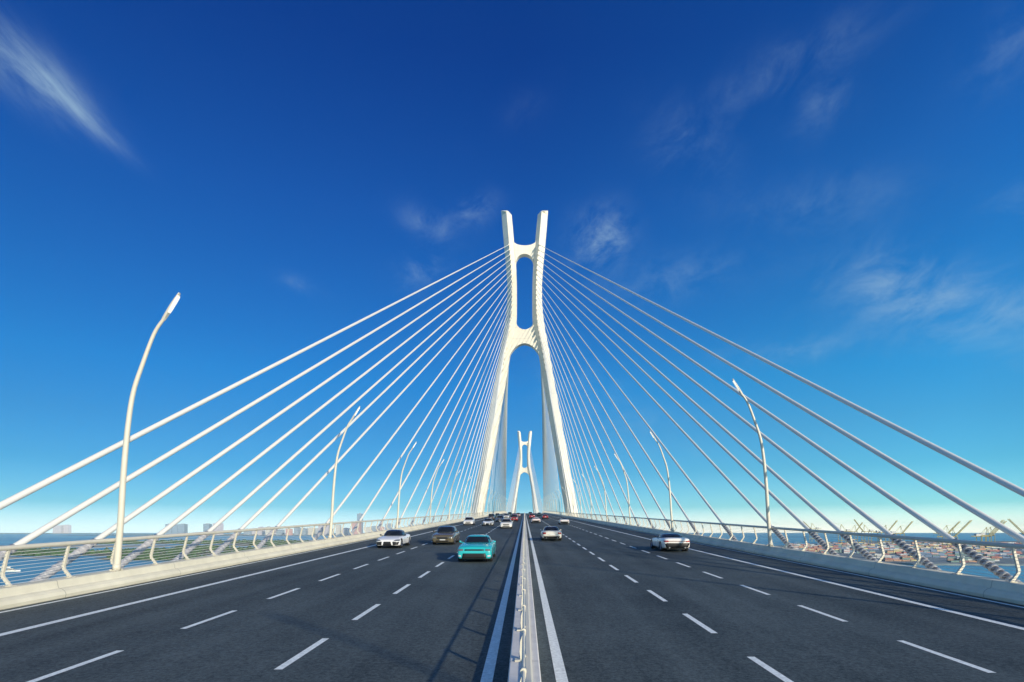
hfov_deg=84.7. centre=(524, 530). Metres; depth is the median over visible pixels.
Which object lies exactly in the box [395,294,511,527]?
stay cable
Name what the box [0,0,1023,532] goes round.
sky
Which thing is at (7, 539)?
sea
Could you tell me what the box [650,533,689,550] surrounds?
car
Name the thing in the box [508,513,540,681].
median barrier
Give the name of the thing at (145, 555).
marsh shrubs
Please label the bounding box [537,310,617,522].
stay cable
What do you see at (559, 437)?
stay cable
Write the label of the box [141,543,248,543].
marsh island
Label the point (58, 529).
tower block
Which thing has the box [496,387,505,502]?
stay cable
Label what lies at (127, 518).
stay cable
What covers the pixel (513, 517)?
car
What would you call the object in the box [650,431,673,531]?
street lamp
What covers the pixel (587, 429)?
stay cable
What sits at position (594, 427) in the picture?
stay cable
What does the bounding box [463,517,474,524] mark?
car
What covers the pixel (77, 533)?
shore
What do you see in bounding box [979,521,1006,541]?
quay crane
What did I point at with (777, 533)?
stay cable
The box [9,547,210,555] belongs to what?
marsh shrubs
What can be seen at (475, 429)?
stay cable
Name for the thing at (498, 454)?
stay cable
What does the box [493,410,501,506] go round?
stay cable
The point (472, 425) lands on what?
stay cable
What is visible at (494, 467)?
stay cable
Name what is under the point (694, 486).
stay cable
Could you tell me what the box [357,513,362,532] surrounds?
tower block
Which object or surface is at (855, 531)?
quay crane
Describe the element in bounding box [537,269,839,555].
stay cable
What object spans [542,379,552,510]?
stay cable
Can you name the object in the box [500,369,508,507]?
stay cable
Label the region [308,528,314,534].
tower block
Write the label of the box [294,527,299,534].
tower block
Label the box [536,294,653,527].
stay cable
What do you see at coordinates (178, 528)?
tower block
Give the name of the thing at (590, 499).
street lamp
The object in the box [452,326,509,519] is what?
stay cable
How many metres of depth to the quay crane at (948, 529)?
1646.95 m
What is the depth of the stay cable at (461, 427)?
120.66 m
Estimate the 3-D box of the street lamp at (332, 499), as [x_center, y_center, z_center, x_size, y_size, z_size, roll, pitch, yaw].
[-14.021,-4.508,43.600,2.497,10.323,0.420,0,0,0]
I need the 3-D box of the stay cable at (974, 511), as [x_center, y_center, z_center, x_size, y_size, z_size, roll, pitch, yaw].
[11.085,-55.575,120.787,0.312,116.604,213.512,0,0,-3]
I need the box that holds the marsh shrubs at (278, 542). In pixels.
[249,540,301,544]
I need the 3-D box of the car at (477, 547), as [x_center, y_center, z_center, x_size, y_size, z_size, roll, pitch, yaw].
[-2.670,0.967,32.042,2.060,1.409,4.801,0,2,0]
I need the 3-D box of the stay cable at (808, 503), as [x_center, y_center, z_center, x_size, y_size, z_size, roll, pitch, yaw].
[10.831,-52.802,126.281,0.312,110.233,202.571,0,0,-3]
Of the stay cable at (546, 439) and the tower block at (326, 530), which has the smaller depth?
the stay cable at (546, 439)
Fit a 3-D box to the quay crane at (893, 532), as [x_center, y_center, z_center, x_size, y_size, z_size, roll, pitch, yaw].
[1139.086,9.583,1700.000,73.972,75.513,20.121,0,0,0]
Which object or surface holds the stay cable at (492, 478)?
attached to the bridge tower at (519, 337)
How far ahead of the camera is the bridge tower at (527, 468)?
736.49 m
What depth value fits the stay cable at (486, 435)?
190.18 m
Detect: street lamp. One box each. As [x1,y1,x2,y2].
[109,292,179,570]
[328,406,359,538]
[395,441,416,528]
[429,459,443,523]
[448,469,460,520]
[461,477,470,518]
[582,474,592,518]
[594,465,607,521]
[614,453,631,524]
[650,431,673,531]
[732,379,773,546]
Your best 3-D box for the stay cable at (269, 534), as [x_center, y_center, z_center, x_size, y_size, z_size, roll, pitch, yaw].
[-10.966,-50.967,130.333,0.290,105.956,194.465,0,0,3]
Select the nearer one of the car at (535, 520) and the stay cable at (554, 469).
the car at (535, 520)
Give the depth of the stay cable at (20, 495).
24.67 m
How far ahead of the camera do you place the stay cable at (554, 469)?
259.61 m
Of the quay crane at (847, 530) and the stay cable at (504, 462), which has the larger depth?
the quay crane at (847, 530)
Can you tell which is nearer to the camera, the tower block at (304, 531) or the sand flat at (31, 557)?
the sand flat at (31, 557)
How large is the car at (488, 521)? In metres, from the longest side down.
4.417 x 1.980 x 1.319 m
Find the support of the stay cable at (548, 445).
attached to the bridge tower at (519, 337)
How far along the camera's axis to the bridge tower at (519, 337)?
228.40 m
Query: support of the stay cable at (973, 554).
attached to the bridge tower at (519, 337)
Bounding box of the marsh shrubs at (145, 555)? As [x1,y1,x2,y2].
[106,552,206,559]
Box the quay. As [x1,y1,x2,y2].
[777,541,1023,565]
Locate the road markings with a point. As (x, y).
(557, 660)
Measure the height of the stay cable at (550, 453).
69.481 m
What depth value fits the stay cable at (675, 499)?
74.22 m
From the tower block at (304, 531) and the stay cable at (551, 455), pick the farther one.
the tower block at (304, 531)
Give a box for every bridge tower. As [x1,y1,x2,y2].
[471,211,577,516]
[510,431,538,512]
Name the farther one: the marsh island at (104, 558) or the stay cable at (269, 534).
the marsh island at (104, 558)
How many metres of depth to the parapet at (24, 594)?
22.30 m
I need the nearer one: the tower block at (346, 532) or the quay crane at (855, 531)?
the quay crane at (855, 531)
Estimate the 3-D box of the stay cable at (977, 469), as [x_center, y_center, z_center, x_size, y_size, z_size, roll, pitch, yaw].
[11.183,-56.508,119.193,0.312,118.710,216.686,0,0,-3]
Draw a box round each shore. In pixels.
[0,533,154,533]
[123,534,341,535]
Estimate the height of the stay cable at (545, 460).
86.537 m
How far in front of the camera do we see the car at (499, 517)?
126.50 m
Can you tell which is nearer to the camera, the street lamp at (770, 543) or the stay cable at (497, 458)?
the street lamp at (770, 543)
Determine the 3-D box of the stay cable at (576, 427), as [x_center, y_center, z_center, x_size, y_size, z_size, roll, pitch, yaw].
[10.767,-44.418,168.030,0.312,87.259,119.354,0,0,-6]
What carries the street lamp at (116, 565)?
on the parapet at (24, 594)
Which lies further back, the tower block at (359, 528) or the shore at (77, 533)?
the shore at (77, 533)
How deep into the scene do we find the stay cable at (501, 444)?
282.60 m
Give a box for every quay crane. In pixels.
[803,521,819,541]
[835,523,849,542]
[849,522,862,540]
[854,519,875,543]
[873,520,897,542]
[890,521,912,543]
[933,521,960,543]
[937,520,971,547]
[971,520,1003,546]
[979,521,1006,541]
[1008,519,1023,543]
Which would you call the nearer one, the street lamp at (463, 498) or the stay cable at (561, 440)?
the street lamp at (463, 498)
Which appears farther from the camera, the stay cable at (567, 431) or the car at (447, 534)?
the stay cable at (567, 431)
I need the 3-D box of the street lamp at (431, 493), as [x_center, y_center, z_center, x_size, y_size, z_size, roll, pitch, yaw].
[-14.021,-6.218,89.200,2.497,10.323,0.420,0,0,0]
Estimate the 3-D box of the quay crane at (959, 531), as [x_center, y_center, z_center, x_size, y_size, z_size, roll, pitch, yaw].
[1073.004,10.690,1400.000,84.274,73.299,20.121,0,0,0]
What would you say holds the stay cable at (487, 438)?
attached to the bridge tower at (519, 337)
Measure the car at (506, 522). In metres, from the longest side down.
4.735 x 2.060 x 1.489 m
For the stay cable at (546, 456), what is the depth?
312.93 m
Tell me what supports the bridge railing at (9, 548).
on the parapet at (24, 594)
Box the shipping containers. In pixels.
[783,542,1023,555]
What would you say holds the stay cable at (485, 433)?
attached to the bridge tower at (519, 337)
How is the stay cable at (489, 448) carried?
attached to the bridge tower at (519, 337)
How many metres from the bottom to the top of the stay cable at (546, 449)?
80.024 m
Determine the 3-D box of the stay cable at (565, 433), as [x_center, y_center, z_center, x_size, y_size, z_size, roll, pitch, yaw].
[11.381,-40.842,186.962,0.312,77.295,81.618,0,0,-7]
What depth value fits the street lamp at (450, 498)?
111.93 m
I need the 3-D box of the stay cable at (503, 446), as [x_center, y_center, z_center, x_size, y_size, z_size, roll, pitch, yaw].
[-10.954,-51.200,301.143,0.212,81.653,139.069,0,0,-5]
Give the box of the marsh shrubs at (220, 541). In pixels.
[98,539,309,543]
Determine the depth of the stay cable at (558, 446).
213.55 m
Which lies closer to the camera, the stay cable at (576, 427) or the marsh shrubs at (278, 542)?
the stay cable at (576, 427)
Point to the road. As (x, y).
(437, 624)
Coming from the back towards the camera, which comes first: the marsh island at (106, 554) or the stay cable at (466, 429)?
the marsh island at (106, 554)
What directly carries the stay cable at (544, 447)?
attached to the bridge tower at (519, 337)
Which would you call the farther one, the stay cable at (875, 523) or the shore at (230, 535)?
the shore at (230, 535)
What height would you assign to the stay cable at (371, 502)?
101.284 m
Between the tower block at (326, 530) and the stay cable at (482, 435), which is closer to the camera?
the stay cable at (482, 435)
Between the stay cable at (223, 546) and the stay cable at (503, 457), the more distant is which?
the stay cable at (503, 457)
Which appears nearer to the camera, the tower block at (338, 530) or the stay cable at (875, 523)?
the stay cable at (875, 523)
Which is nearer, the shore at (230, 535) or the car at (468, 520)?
the car at (468, 520)
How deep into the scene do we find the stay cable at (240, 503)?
37.53 m
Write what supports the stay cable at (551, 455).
attached to the bridge tower at (519, 337)
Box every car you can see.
[376,530,410,547]
[432,526,459,544]
[458,535,495,561]
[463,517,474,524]
[482,518,493,525]
[488,514,494,519]
[496,515,503,521]
[499,518,512,527]
[510,514,518,520]
[531,517,540,522]
[540,526,561,540]
[558,518,568,524]
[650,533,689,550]
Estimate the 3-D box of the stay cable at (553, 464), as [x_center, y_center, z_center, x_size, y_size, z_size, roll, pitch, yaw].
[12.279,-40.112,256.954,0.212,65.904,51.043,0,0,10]
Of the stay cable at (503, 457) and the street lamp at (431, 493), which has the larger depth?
the stay cable at (503, 457)
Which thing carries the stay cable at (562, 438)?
attached to the bridge tower at (519, 337)
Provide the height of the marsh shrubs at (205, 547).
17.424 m
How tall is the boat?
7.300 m
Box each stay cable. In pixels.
[0,245,507,509]
[0,250,508,560]
[30,255,508,581]
[108,260,509,570]
[171,264,510,560]
[210,270,509,555]
[254,275,510,548]
[312,279,511,540]
[349,284,511,534]
[376,289,511,530]
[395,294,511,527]
[410,301,510,525]
[422,306,510,523]
[431,310,510,522]
[439,315,510,521]
[446,320,510,520]
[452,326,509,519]
[457,331,508,518]
[462,337,507,516]
[465,343,506,517]
[468,348,505,516]
[471,354,504,516]
[474,360,503,514]
[477,367,502,512]
[479,374,501,514]
[489,439,496,511]
[490,427,498,511]
[491,421,499,513]
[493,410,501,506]
[494,404,502,506]
[495,392,504,505]
[496,381,506,510]
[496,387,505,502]
[497,375,507,510]
[498,376,507,508]
[499,368,508,510]
[499,380,507,503]
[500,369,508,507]
[501,371,508,506]
[501,388,507,500]
[502,372,508,500]
[502,394,507,510]
[536,284,699,534]
[536,289,670,529]
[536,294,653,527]
[537,264,877,560]
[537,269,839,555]
[537,275,795,548]
[537,280,737,540]
[537,301,638,525]
[537,306,626,523]
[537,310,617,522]
[537,315,609,521]
[537,320,602,519]
[538,260,941,570]
[538,326,596,519]
[539,250,1023,543]
[539,255,1021,581]
[539,332,591,518]
[540,245,1023,496]
[540,337,587,517]
[540,367,546,495]
[541,343,583,517]
[541,373,550,504]
[541,377,550,510]
[541,379,549,509]
[541,381,548,503]
[541,384,547,495]
[541,385,547,505]
[542,348,580,516]
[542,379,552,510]
[542,381,551,508]
[543,354,577,515]
[543,385,553,510]
[544,360,572,505]
[545,366,572,515]
[545,397,554,510]
[546,373,570,515]
[546,403,554,503]
[548,415,555,503]
[549,420,557,511]
[551,432,558,512]
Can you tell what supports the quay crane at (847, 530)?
on the quay
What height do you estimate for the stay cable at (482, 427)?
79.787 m
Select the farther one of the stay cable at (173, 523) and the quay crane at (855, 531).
the quay crane at (855, 531)
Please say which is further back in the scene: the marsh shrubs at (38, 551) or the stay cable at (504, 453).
the marsh shrubs at (38, 551)
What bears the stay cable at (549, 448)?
attached to the bridge tower at (519, 337)
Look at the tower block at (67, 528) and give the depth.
9020.00 m
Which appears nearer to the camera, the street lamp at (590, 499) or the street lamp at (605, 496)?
the street lamp at (605, 496)
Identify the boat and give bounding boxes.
[6,568,19,571]
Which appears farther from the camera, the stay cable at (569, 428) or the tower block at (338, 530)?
the tower block at (338, 530)
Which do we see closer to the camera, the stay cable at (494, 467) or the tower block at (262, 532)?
the stay cable at (494, 467)
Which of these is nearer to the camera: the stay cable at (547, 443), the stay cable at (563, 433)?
the stay cable at (563, 433)
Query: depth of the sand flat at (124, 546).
1818.69 m
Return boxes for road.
[0,513,1023,681]
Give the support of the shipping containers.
on the quay
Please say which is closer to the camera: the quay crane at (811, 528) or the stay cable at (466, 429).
the stay cable at (466, 429)
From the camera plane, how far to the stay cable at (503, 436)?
291.06 m
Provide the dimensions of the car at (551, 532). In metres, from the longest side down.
4.407 x 1.980 x 1.320 m
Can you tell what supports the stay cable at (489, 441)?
attached to the bridge tower at (519, 337)
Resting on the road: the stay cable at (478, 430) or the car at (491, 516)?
the car at (491, 516)
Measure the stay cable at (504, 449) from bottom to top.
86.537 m
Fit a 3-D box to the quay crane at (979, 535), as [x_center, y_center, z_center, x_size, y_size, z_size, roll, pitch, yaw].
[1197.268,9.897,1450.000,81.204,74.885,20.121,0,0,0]
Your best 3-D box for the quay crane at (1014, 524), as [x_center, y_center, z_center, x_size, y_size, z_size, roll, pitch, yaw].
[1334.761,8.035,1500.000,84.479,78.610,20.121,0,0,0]
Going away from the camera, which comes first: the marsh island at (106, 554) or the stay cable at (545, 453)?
the stay cable at (545, 453)
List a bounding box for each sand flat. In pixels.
[0,545,219,546]
[9,557,59,558]
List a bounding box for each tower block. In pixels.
[53,525,63,532]
[62,525,70,532]
[165,524,187,533]
[203,523,211,534]
[213,523,223,534]
[258,527,264,534]
[276,529,284,534]
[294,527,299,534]
[300,528,307,534]
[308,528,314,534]
[324,525,329,534]
[336,525,340,534]
[342,528,349,534]
[352,523,360,534]
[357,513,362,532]
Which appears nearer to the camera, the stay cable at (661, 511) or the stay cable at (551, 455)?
the stay cable at (661, 511)
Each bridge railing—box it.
[0,511,506,586]
[542,511,1023,581]
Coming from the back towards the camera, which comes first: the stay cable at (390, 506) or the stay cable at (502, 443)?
the stay cable at (502, 443)
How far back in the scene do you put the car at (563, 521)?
104.35 m
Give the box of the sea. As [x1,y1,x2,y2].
[0,533,1023,585]
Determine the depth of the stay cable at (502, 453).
308.60 m
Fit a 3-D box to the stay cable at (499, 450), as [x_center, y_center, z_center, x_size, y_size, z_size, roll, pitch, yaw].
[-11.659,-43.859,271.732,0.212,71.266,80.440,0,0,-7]
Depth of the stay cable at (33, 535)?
25.44 m
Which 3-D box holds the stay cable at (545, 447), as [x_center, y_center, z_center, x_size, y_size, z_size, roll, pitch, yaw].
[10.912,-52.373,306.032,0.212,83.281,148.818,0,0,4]
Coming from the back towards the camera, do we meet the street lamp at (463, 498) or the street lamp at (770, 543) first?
the street lamp at (463, 498)
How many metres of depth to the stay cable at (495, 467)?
263.51 m
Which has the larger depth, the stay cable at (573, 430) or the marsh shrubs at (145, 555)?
the marsh shrubs at (145, 555)
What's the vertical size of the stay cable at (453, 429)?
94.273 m
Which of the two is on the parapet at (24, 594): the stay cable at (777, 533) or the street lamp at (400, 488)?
the street lamp at (400, 488)
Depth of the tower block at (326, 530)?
5576.67 m
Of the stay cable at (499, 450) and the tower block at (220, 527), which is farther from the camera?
the tower block at (220, 527)
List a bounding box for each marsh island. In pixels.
[15,552,211,555]
[94,557,172,559]
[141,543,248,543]
[229,544,275,545]
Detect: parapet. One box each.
[0,512,504,609]
[545,512,1023,604]
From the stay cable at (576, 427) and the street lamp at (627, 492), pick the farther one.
the stay cable at (576, 427)
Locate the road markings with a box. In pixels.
[0,513,1023,681]
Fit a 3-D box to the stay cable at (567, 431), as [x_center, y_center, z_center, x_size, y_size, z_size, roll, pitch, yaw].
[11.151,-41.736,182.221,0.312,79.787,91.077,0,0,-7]
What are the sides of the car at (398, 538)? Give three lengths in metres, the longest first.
4.417 x 1.980 x 1.319 m
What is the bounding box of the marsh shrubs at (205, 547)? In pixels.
[174,545,278,549]
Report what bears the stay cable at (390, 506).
attached to the bridge tower at (519, 337)
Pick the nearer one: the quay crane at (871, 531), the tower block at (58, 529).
the quay crane at (871, 531)
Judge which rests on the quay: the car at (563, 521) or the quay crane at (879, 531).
the quay crane at (879, 531)
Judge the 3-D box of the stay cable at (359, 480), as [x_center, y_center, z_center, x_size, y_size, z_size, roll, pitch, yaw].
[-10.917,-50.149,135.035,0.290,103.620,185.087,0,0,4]
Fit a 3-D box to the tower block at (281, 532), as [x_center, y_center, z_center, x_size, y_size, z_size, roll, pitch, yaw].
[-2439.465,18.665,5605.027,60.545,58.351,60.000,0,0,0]
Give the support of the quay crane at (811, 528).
on the quay
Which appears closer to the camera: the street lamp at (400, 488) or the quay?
the street lamp at (400, 488)
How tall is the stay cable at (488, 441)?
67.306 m
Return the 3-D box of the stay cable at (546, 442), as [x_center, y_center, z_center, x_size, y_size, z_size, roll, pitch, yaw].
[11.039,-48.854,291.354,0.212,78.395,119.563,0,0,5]
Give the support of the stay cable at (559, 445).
attached to the bridge tower at (519, 337)
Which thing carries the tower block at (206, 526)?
on the shore at (230, 535)
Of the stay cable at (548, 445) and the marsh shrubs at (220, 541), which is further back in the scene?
the marsh shrubs at (220, 541)

